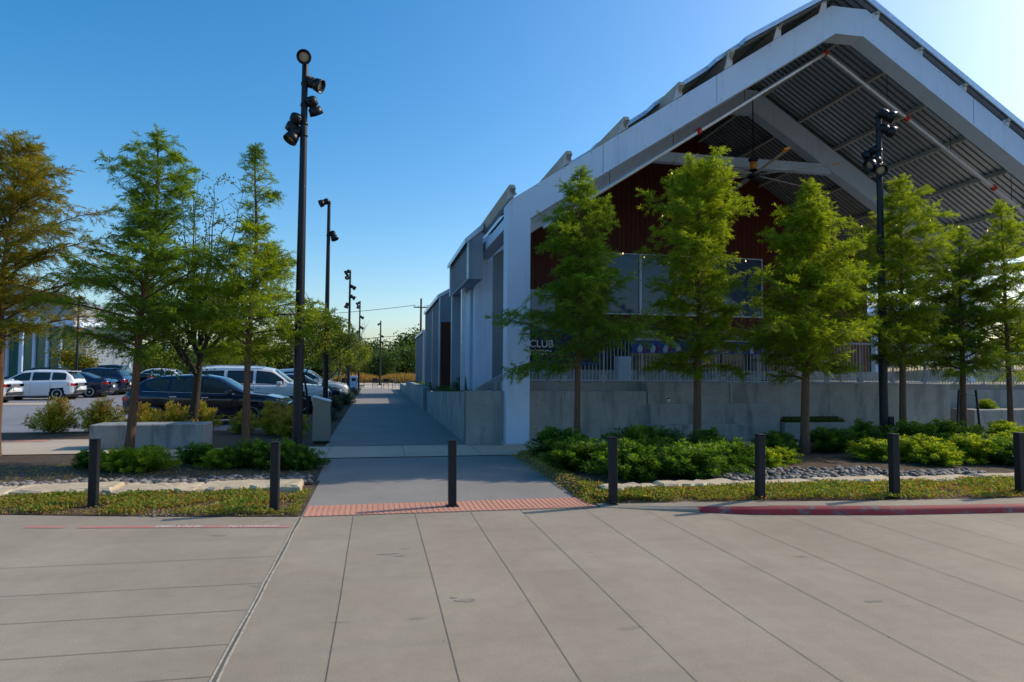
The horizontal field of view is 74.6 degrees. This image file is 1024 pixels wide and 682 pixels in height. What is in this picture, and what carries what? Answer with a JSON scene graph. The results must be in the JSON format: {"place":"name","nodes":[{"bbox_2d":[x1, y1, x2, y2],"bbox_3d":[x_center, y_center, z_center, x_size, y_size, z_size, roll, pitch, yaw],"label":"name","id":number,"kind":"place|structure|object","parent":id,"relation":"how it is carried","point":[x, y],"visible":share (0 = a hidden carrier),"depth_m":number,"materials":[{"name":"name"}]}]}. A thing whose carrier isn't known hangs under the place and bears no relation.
{"place":"outdoors","nodes":[
{"label":"outdoors","id":0,"kind":"place"},
{"bbox_2d":[4,284,133,376],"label":"glass building","id":1,"kind":"structure","parent":0,"point":[34,347],"depth_m":53.91,"materials":[{"name":"blue glass"}]},
{"bbox_2d":[1,394,262,432],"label":"parking lot","id":2,"kind":"structure","parent":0,"point":[13,417],"depth_m":25.30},
{"bbox_2d":[7,369,86,399],"bbox_3d":[-25.205,2.341,35.578,4.397,1.689,2.140,1,-3,-11],"label":"suv","id":3,"kind":"object","parent":2,"relation":"on","point":[69,384],"visible":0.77,"depth_m":35.02,"materials":[{"name":"white paint"}]},
{"bbox_2d":[41,323,105,370],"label":"street tree","id":4,"kind":"object","parent":2,"relation":"on","point":[67,358],"visible":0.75,"depth_m":46.46,"materials":[{"name":"green plant"}]},
{"bbox_2d":[29,372,118,397],"bbox_3d":[-25.628,2.552,38.955,4.697,1.569,2.180,1,-3,-11],"label":"parked sedan","id":5,"kind":"object","parent":2,"relation":"on","point":[99,386],"visible":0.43,"depth_m":38.50,"materials":[{"name":"blue paint"}]},
{"bbox_2d":[79,367,131,394],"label":"parked suv","id":6,"kind":"object","parent":2,"relation":"on","point":[123,378],"visible":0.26,"depth_m":42.19,"materials":[{"name":"blue paint"}]},
{"bbox_2d":[122,373,292,420],"bbox_3d":[-9.338,1.817,21.027,4.747,1.615,2.240,1,-3,-10],"label":"parked suv","id":7,"kind":"object","parent":2,"relation":"on","point":[223,395],"visible":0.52,"depth_m":20.20,"materials":[{"name":"blue paint"}]},
{"bbox_2d":[202,365,331,413],"bbox_3d":[-9.748,1.906,26.138,5.247,1.904,2.380,1,-3,-11],"label":"parked suv","id":8,"kind":"object","parent":2,"relation":"on","point":[269,380],"visible":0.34,"depth_m":25.38,"materials":[{"name":"white paint"}]},
{"bbox_2d":[0,454,326,515],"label":"planting soil","id":9,"kind":"structure","parent":0,"point":[23,461],"depth_m":10.63,"materials":[{"name":"brown soil"}]},
{"bbox_2d":[8,481,124,495],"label":"limestone slab","id":10,"kind":"structure","parent":9,"relation":"on","point":[107,488],"depth_m":8.90,"materials":[{"name":"stone"}]},
{"bbox_2d":[0,128,134,455],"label":"cypress tree","id":11,"kind":"object","parent":9,"relation":"on","point":[13,200],"visible":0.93,"depth_m":12.63,"materials":[{"name":"green plant"}]},
{"bbox_2d":[83,438,101,507],"bbox_3d":[-5.052,1.589,8.123,0.150,0.812,0.150,1,-2,-12],"label":"bollard","id":12,"kind":"object","parent":9,"relation":"on","point":[94,472],"visible":0.99,"depth_m":8.08,"materials":[{"name":"metal"}]},
{"bbox_2d":[87,445,134,471],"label":"shrub","id":13,"kind":"object","parent":9,"relation":"on","point":[113,459],"visible":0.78,"depth_m":10.83,"materials":[{"name":"green plant"}]},
{"bbox_2d":[22,122,265,452],"bbox_3d":[-6.381,-0.882,11.981,4.053,6.075,2.967,1,-3,-11],"label":"cypress tree","id":14,"kind":"object","parent":9,"relation":"on","point":[153,231],"visible":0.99,"depth_m":11.72,"materials":[{"name":"green plant"}]},
{"bbox_2d":[116,443,182,472],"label":"shrub","id":15,"kind":"object","parent":9,"relation":"on","point":[146,458],"visible":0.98,"depth_m":10.83,"materials":[{"name":"green plant"}]},
{"bbox_2d":[0,487,311,514],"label":"ground cover","id":16,"kind":"object","parent":9,"relation":"on","point":[131,499],"visible":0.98,"depth_m":8.20,"materials":[{"name":"green plant"}]},
{"bbox_2d":[0,472,313,485],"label":"stone edging","id":17,"kind":"object","parent":9,"relation":"on","point":[307,479],"visible":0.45,"depth_m":9.70,"materials":[{"name":"stone"}]},
{"bbox_2d":[110,482,204,495],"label":"limestone slab","id":18,"kind":"structure","parent":9,"relation":"on","point":[185,486],"depth_m":9.07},
{"bbox_2d":[174,441,218,464],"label":"shrub","id":19,"kind":"object","parent":9,"relation":"on","point":[196,452],"visible":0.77,"depth_m":11.66,"materials":[{"name":"green plant"}]},
{"bbox_2d":[193,446,247,468],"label":"shrub","id":20,"kind":"object","parent":9,"relation":"on","point":[212,459],"visible":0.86,"depth_m":11.24,"materials":[{"name":"green plant"}]},
{"bbox_2d":[219,437,268,468],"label":"shrub","id":21,"kind":"object","parent":9,"relation":"on","point":[246,457],"visible":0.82,"depth_m":11.27,"materials":[{"name":"green plant"}]},
{"bbox_2d":[196,479,303,493],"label":"limestone slab","id":22,"kind":"structure","parent":9,"relation":"on","point":[287,485],"depth_m":9.18,"materials":[{"name":"stone"}]},
{"bbox_2d":[163,142,355,445],"bbox_3d":[-4.720,-0.759,12.329,2.846,5.875,3.095,3,-3,-40],"label":"cypress tree","id":23,"kind":"object","parent":9,"relation":"on","point":[271,264],"visible":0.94,"depth_m":12.10,"materials":[{"name":"green plant"}]},
{"bbox_2d":[245,437,297,468],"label":"shrub","id":24,"kind":"object","parent":9,"relation":"on","point":[287,445],"visible":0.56,"depth_m":11.25,"materials":[{"name":"green plant"}]},
{"bbox_2d":[266,441,280,512],"bbox_3d":[-2.788,1.595,7.906,0.150,0.812,0.150,1,-3,-8],"label":"bollard","id":25,"kind":"object","parent":9,"relation":"on","point":[274,475],"visible":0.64,"depth_m":7.86,"materials":[{"name":"metal"}]},
{"bbox_2d":[283,49,325,449],"bbox_3d":[-3.885,-1.614,12.376,0.742,7.593,0.580,1,-3,-11],"label":"lamp post","id":26,"kind":"object","parent":9,"relation":"on","point":[296,126],"visible":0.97,"depth_m":12.41,"materials":[{"name":"black"}]},
{"bbox_2d":[280,444,331,469],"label":"shrub","id":27,"kind":"object","parent":9,"relation":"on","point":[305,458],"visible":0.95,"depth_m":11.24,"materials":[{"name":"green plant"}]},
{"bbox_2d":[1,429,335,449],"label":"lot planting","id":28,"kind":"object","parent":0,"point":[222,438],"depth_m":16.40,"materials":[{"name":"brown soil"}]},
{"bbox_2d":[21,395,80,433],"bbox_3d":[-11.895,1.872,17.317,1.289,0.997,1.310,-2,-3,41],"label":"shrub","id":29,"kind":"object","parent":28,"relation":"on","point":[53,420],"visible":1,"depth_m":17.24,"materials":[{"name":"green plant"}]},
{"bbox_2d":[73,395,125,431],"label":"shrub","id":30,"kind":"object","parent":28,"relation":"on","point":[100,412],"visible":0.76,"depth_m":17.52,"materials":[{"name":"green plant"}]},
{"bbox_2d":[89,422,212,449],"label":"planter wall","id":31,"kind":"structure","parent":28,"relation":"on","point":[172,435],"depth_m":13.97,"materials":[{"name":"concrete"}]},
{"bbox_2d":[151,400,188,421],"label":"shrub","id":32,"kind":"object","parent":28,"relation":"on","point":[172,413],"visible":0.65,"depth_m":17.80,"materials":[{"name":"green plant"}]},
{"bbox_2d":[126,171,278,421],"bbox_3d":[-8.139,-1.151,18.192,4.044,7.163,3.611,1,-3,-11],"label":"oak tree","id":33,"kind":"object","parent":28,"relation":"on","point":[196,371],"visible":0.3,"depth_m":17.78,"materials":[{"name":"green plant"}]},
{"bbox_2d":[250,399,288,434],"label":"shrub","id":34,"kind":"object","parent":28,"relation":"on","point":[265,421],"visible":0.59,"depth_m":17.11,"materials":[{"name":"green plant"}]},
{"bbox_2d":[265,402,312,436],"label":"shrub","id":35,"kind":"object","parent":28,"relation":"on","point":[284,422],"visible":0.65,"depth_m":16.65,"materials":[{"name":"green plant"}]},
{"bbox_2d":[303,390,358,429],"bbox_3d":[-9.970,3.384,39.503,1.820,0.001,42.400,1,-3,-11],"label":"lot planting","id":36,"kind":"object","parent":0,"point":[334,424],"visible":0.2,"depth_m":24.04,"materials":[{"name":"green plant"}]},
{"bbox_2d":[270,293,342,417],"bbox_3d":[-7.113,0.458,23.221,2.494,4.398,2.946,1,-3,-11],"label":"street tree","id":37,"kind":"object","parent":36,"relation":"on","point":[320,325],"visible":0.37,"depth_m":23.03,"materials":[{"name":"green plant"}]},
{"bbox_2d":[288,307,366,384],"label":"street tree","id":38,"kind":"object","parent":36,"relation":"on","point":[344,339],"visible":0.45,"depth_m":30.10,"materials":[{"name":"plant"}]},
{"bbox_2d":[318,198,338,398],"bbox_3d":[-6.441,-1.171,23.363,0.734,7.669,0.400,1,-3,-11],"label":"lamp post","id":39,"kind":"object","parent":36,"relation":"on","point":[323,203],"visible":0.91,"depth_m":23.36,"materials":[{"name":"black"}]},
{"bbox_2d":[326,389,464,445],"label":"walkway","id":40,"kind":"structure","parent":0,"point":[377,417],"depth_m":20.54,"materials":[{"name":"concrete"}]},
{"bbox_2d":[312,395,331,442],"bbox_3d":[-4.334,1.776,15.336,0.400,1.062,0.420,1,-3,-11],"label":"litter bin","id":41,"kind":"object","parent":40,"relation":"on","point":[322,414],"visible":1,"depth_m":15.14,"materials":[{"name":"metal"}]},
{"bbox_2d":[427,391,465,444],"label":"side planter wall","id":42,"kind":"structure","parent":40,"relation":"on","point":[446,409],"depth_m":18.42,"materials":[{"name":"concrete"}]},
{"bbox_2d":[300,455,598,516],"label":"apron path","id":43,"kind":"structure","parent":0,"point":[345,481],"depth_m":10.11,"materials":[{"name":"concrete"}]},
{"bbox_2d":[303,497,595,516],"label":"tactile paving","id":44,"kind":"structure","parent":43,"relation":"on","point":[399,508],"depth_m":8.22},
{"bbox_2d":[445,439,458,507],"bbox_3d":[-0.738,1.629,8.297,0.150,0.812,0.150,0,-3,-13],"label":"bollard","id":45,"kind":"object","parent":44,"relation":"on","point":[452,472],"visible":1,"depth_m":8.25,"materials":[{"name":"metal"}]},
{"bbox_2d":[510,450,588,489],"bbox_3d":[0.533,2.120,11.343,0.411,0.148,3.865,1,-3,-11],"label":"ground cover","id":46,"kind":"object","parent":43,"relation":"on","point":[560,473],"visible":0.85,"depth_m":10.88,"materials":[{"name":"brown plant"}]},
{"bbox_2d":[1,438,984,460],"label":"sidewalk","id":47,"kind":"structure","parent":0,"point":[72,446],"depth_m":13.94,"materials":[{"name":"concrete"}]},
{"bbox_2d":[464,381,949,443],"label":"terrace wall","id":48,"kind":"structure","parent":47,"relation":"on","point":[746,411],"depth_m":16.17,"materials":[{"name":"concrete"}]},
{"bbox_2d":[530,338,722,382],"bbox_3d":[2.750,0.476,16.342,5.115,1.090,0.120,1,-3,-11],"label":"railing","id":49,"kind":"object","parent":48,"relation":"on","point":[603,378],"visible":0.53,"depth_m":16.31,"materials":[{"name":"metal"}]},
{"bbox_2d":[530,329,597,364],"bbox_3d":[1.208,0.141,15.920,1.765,0.852,0.063,1,-3,-11],"label":"banner","id":50,"kind":"object","parent":49,"relation":"hanging from","point":[536,344],"visible":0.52,"depth_m":15.86,"materials":[{"name":"black fabric"}]},
{"bbox_2d":[632,339,765,353],"bbox_3d":[4.688,0.143,16.547,3.675,0.340,0.016,1,-3,-11],"label":"patterned banner","id":51,"kind":"object","parent":49,"relation":"attached to","point":[656,346],"visible":0.44,"depth_m":16.35,"materials":[{"name":"blue fabric"}]},
{"bbox_2d":[720,342,938,383],"bbox_3d":[8.329,0.581,17.456,6.315,1.090,0.120,1,-3,-11],"label":"railing","id":52,"kind":"object","parent":48,"relation":"on","point":[858,379],"visible":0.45,"depth_m":17.54,"materials":[{"name":"metal"}]},
{"bbox_2d":[472,0,1023,445],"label":"pavilion","id":53,"kind":"structure","parent":47,"relation":"on","point":[822,111],"depth_m":20.59,"materials":[{"name":"white paint"}]},
{"bbox_2d":[603,252,640,314],"bbox_3d":[4.234,-2.214,25.996,1.530,2.380,0.100,1,-3,-11],"label":"window","id":54,"kind":"structure","parent":53,"relation":"in","point":[628,262],"depth_m":26.06,"materials":[{"name":"grey glass"}]},
{"bbox_2d":[641,254,677,315],"bbox_3d":[5.744,-2.189,26.298,1.550,2.380,0.100,1,-3,-11],"label":"window","id":55,"kind":"structure","parent":53,"relation":"in","point":[646,272],"depth_m":26.25,"materials":[{"name":"grey glass"}]},
{"bbox_2d":[715,257,762,317],"bbox_3d":[9.092,-2.136,26.966,2.080,2.380,0.100,1,-3,-11],"label":"window","id":56,"kind":"structure","parent":53,"relation":"in","point":[741,265],"depth_m":27.03,"materials":[{"name":"grey glass"}]},
{"bbox_2d":[675,95,839,194],"bbox_3d":[7.767,-6.576,21.649,4.748,2.750,4.958,1,-3,-11],"label":"ceiling fan","id":57,"kind":"object","parent":53,"relation":"hanging from","point":[753,173],"visible":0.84,"depth_m":21.49,"materials":[{"name":"grey metal"}]},
{"bbox_2d":[542,49,1023,228],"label":"sprinkler pipe","id":58,"kind":"object","parent":53,"relation":"hanging from","point":[905,117],"visible":0.84,"depth_m":18.05,"materials":[{"name":"metal"}]},
{"bbox_2d":[950,408,1023,436],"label":"concrete planter","id":59,"kind":"object","parent":47,"relation":"on","point":[987,415],"visible":0.27,"depth_m":17.70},
{"bbox_2d":[0,378,1021,516],"bbox_3d":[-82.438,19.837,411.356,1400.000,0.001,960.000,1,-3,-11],"label":"ground","id":60,"kind":"structure","parent":0,"point":[361,386],"depth_m":7.95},
{"bbox_2d":[363,347,404,376],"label":"background tree","id":61,"kind":"object","parent":60,"relation":"on","point":[388,359],"visible":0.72,"depth_m":101.13,"materials":[{"name":"plant"}]},
{"bbox_2d":[388,341,415,374],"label":"background tree","id":62,"kind":"object","parent":60,"relation":"on","point":[408,361],"visible":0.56,"depth_m":105.26,"materials":[{"name":"plant"}]},
{"bbox_2d":[0,507,1023,681],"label":"street","id":63,"kind":"structure","parent":0,"point":[390,625],"depth_m":4.96,"materials":[{"name":"concrete"}]},
{"bbox_2d":[24,525,289,527],"bbox_3d":[-3.741,1.964,7.110,2.761,0.001,0.110,0,-3,-2],"label":"red stripe","id":64,"kind":"object","parent":63,"relation":"on","point":[208,526],"visible":1,"depth_m":7.10,"materials":[{"name":"paint"}]},
{"bbox_2d":[209,516,302,681],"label":"joint sealant","id":65,"kind":"object","parent":63,"relation":"on","point":[231,652],"visible":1,"depth_m":4.60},
{"bbox_2d":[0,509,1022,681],"bbox_3d":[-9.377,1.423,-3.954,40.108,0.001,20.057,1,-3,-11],"label":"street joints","id":66,"kind":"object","parent":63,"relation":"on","point":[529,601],"visible":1,"depth_m":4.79,"materials":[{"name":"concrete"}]},
{"bbox_2d":[596,497,1023,505],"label":"kerb","id":67,"kind":"structure","parent":63,"relation":"on","point":[896,502],"depth_m":8.22,"materials":[{"name":"concrete"}]},
{"bbox_2d":[606,437,620,502],"bbox_3d":[1.266,1.612,8.433,0.150,0.812,0.150,0,-3,-8],"label":"bollard","id":68,"kind":"object","parent":67,"relation":"on","point":[612,474],"visible":1,"depth_m":8.39,"materials":[{"name":"metal"}]},
{"bbox_2d":[697,503,1023,514],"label":"kerb face","id":69,"kind":"object","parent":67,"relation":"attached to","point":[883,510],"visible":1,"depth_m":8.00},
{"bbox_2d":[0,0,1023,357],"label":"sky","id":70,"kind":"structure","parent":0,"point":[432,109],"materials":[{"name":"blue"}]},
{"bbox_2d":[476,373,602,390],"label":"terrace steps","id":71,"kind":"structure","parent":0,"point":[493,384],"depth_m":17.65,"materials":[{"name":"concrete"}]},
{"bbox_2d":[517,452,760,504],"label":"planting soil","id":72,"kind":"structure","parent":0,"point":[639,500],"depth_m":8.62,"materials":[{"name":"brown soil"}]},
{"bbox_2d":[592,474,1023,500],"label":"ground cover","id":73,"kind":"object","parent":72,"relation":"on","point":[852,489],"visible":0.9,"depth_m":8.73,"materials":[{"name":"green plant"}]},
{"bbox_2d":[522,446,1023,501],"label":"planting soil","id":74,"kind":"structure","parent":0,"point":[843,459],"depth_m":11.18,"materials":[{"name":"brown soil"}]},
{"bbox_2d":[524,425,596,455],"bbox_3d":[0.958,1.861,12.542,1.306,0.585,1.394,0,-3,15],"label":"shrub","id":75,"kind":"object","parent":74,"relation":"on","point":[547,437],"visible":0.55,"depth_m":12.35,"materials":[{"name":"green plant"}]},
{"bbox_2d":[538,433,607,471],"bbox_3d":[1.107,1.783,10.772,1.474,0.584,1.228,0,-3,13],"label":"shrub","id":76,"kind":"object","parent":74,"relation":"on","point":[569,454],"visible":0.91,"depth_m":10.58,"materials":[{"name":"green plant"}]},
{"bbox_2d":[484,164,677,436],"bbox_3d":[1.432,-0.649,13.019,3.971,5.681,2.529,-1,-3,33],"label":"cypress tree","id":77,"kind":"object","parent":74,"relation":"on","point":[570,226],"visible":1,"depth_m":12.86,"materials":[{"name":"green plant"}]},
{"bbox_2d":[589,423,678,456],"bbox_3d":[1.986,1.750,11.436,1.788,0.725,1.886,0,-3,10],"label":"shrub","id":78,"kind":"object","parent":74,"relation":"on","point":[636,434],"visible":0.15,"depth_m":11.31,"materials":[{"name":"green plant"}]},
{"bbox_2d":[581,438,687,481],"bbox_3d":[1.812,1.743,10.110,1.596,0.614,1.513,0,-3,10],"label":"shrub","id":79,"kind":"object","parent":74,"relation":"on","point":[634,460],"visible":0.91,"depth_m":9.80,"materials":[{"name":"green plant"}]},
{"bbox_2d":[632,146,759,438],"bbox_3d":[3.664,-0.827,13.706,2.847,6.130,2.780,1,-3,-11],"label":"cypress tree","id":80,"kind":"object","parent":74,"relation":"on","point":[692,282],"visible":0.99,"depth_m":13.33,"materials":[{"name":"green plant"}]},
{"bbox_2d":[651,437,741,479],"bbox_3d":[2.668,1.764,10.123,1.474,0.584,1.228,0,-3,8],"label":"shrub","id":81,"kind":"object","parent":74,"relation":"on","point":[692,458],"visible":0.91,"depth_m":9.90,"materials":[{"name":"green plant"}]},
{"bbox_2d":[698,437,754,475],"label":"shrub","id":82,"kind":"object","parent":74,"relation":"on","point":[739,459],"visible":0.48,"depth_m":10.39,"materials":[{"name":"green plant"}]},
{"bbox_2d":[754,434,768,499],"bbox_3d":[3.097,1.568,8.389,0.150,0.812,0.150,1,-2,-13],"label":"bollard","id":83,"kind":"object","parent":74,"relation":"on","point":[759,465],"visible":0.91,"depth_m":8.35,"materials":[{"name":"metal"}]},
{"bbox_2d":[725,177,888,452],"bbox_3d":[6.019,-0.553,13.490,3.153,5.597,4.423,0,-3,10],"label":"cypress tree","id":84,"kind":"object","parent":74,"relation":"on","point":[811,337],"visible":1,"depth_m":13.13,"materials":[{"name":"green plant"}]},
{"bbox_2d":[810,426,860,452],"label":"shrub","id":85,"kind":"object","parent":74,"relation":"on","point":[825,439],"visible":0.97,"depth_m":13.32,"materials":[{"name":"green plant"}]},
{"bbox_2d":[706,465,987,480],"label":"river stones","id":86,"kind":"object","parent":74,"relation":"on","point":[800,473],"visible":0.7,"depth_m":10.33,"materials":[{"name":"stone"}]},
{"bbox_2d":[835,418,894,449],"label":"shrub","id":87,"kind":"object","parent":74,"relation":"on","point":[866,430],"visible":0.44,"depth_m":13.77,"materials":[{"name":"green plant"}]},
{"bbox_2d":[861,108,897,438],"bbox_3d":[8.114,-1.420,14.765,0.740,7.470,0.662,-1,-3,35],"label":"lamp post","id":88,"kind":"object","parent":74,"relation":"on","point":[874,164],"visible":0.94,"depth_m":14.78,"materials":[{"name":"black"}]},
{"bbox_2d":[844,437,916,462],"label":"shrub","id":89,"kind":"object","parent":74,"relation":"on","point":[871,449],"visible":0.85,"depth_m":12.10,"materials":[{"name":"green plant"}]},
{"bbox_2d":[887,433,903,498],"bbox_3d":[4.848,1.581,8.529,0.150,0.812,0.150,1,-3,-10],"label":"bollard","id":90,"kind":"object","parent":74,"relation":"on","point":[893,463],"visible":0.84,"depth_m":8.49,"materials":[{"name":"metal"}]},
{"bbox_2d":[833,173,969,429],"bbox_3d":[8.238,-0.726,14.576,3.198,6.070,2.596,1,-3,-11],"label":"cypress tree","id":91,"kind":"object","parent":74,"relation":"on","point":[894,333],"visible":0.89,"depth_m":14.43,"materials":[{"name":"green plant"}]},
{"bbox_2d":[883,418,954,444],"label":"shrub","id":92,"kind":"object","parent":74,"relation":"on","point":[911,428],"visible":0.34,"depth_m":13.73,"materials":[{"name":"green plant"}]},
{"bbox_2d":[899,433,968,461],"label":"shrub","id":93,"kind":"object","parent":74,"relation":"on","point":[904,443],"visible":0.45,"depth_m":12.02,"materials":[{"name":"green plant"}]},
{"bbox_2d":[905,441,967,466],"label":"shrub","id":94,"kind":"object","parent":74,"relation":"on","point":[938,454],"visible":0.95,"depth_m":11.56,"materials":[{"name":"green plant"}]},
{"bbox_2d":[892,224,1023,426],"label":"cypress tree","id":95,"kind":"object","parent":74,"relation":"on","point":[970,267],"visible":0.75,"depth_m":15.07,"materials":[{"name":"green plant"}]},
{"bbox_2d":[924,418,992,441],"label":"shrub","id":96,"kind":"object","parent":74,"relation":"on","point":[948,425],"visible":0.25,"depth_m":14.06,"materials":[{"name":"green plant"}]},
{"bbox_2d":[917,198,1023,421],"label":"cypress tree","id":97,"kind":"object","parent":74,"relation":"on","point":[1006,355],"visible":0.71,"depth_m":14.99,"materials":[{"name":"green plant"}]},
{"bbox_2d":[938,432,1006,464],"bbox_3d":[8.275,1.913,12.089,1.356,0.545,1.289,1,-3,-5],"label":"shrub","id":98,"kind":"object","parent":74,"relation":"on","point":[972,447],"visible":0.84,"depth_m":11.86,"materials":[{"name":"green plant"}]},
{"bbox_2d":[983,435,1013,465],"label":"shrub","id":99,"kind":"object","parent":74,"relation":"on","point":[1003,456],"visible":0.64,"depth_m":11.67,"materials":[{"name":"green plant"}]},
{"bbox_2d":[1012,432,1023,495],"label":"bollard","id":100,"kind":"object","parent":74,"relation":"on","point":[1018,444],"visible":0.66,"depth_m":8.79,"materials":[{"name":"metal"}]},
{"bbox_2d":[605,380,1023,389],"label":"terrace floor","id":101,"kind":"structure","parent":0,"point":[980,386],"depth_m":19.18,"materials":[{"name":"concrete"}]},
{"bbox_2d":[556,370,891,380],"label":"terrace wall","id":102,"kind":"structure","parent":101,"relation":"on","point":[706,375],"depth_m":25.70,"materials":[{"name":"concrete"}]},
{"bbox_2d":[950,390,1023,407],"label":"retaining wall","id":103,"kind":"structure","parent":101,"relation":"on","point":[999,397],"depth_m":18.87,"materials":[{"name":"concrete"}]},
{"bbox_2d":[888,354,1023,382],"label":"railing","id":104,"kind":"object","parent":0,"point":[986,379],"depth_m":52.05,"materials":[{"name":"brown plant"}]},
{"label":"raised planting","id":105,"kind":"structure","parent":0,"visible":0},
{"bbox_2d":[424,289,450,390],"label":"side block","id":106,"kind":"structure","parent":105,"relation":"on","point":[437,312],"depth_m":27.24,"materials":[{"name":"white metal"}]},
{"bbox_2d":[440,322,450,386],"bbox_3d":[-2.272,0.611,26.810,1.140,2.720,0.070,1,-3,-11],"label":"door","id":107,"kind":"structure","parent":106,"relation":"in","point":[445,326],"depth_m":26.71,"materials":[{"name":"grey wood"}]},
{"bbox_2d":[447,223,483,390],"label":"side block","id":108,"kind":"structure","parent":105,"relation":"on","point":[465,264],"depth_m":20.67,"materials":[{"name":"white metal"}]},
{"bbox_2d":[492,288,554,378],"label":"link wall","id":109,"kind":"structure","parent":105,"relation":"on","point":[497,348],"depth_m":23.62,"materials":[{"name":"white metal"}]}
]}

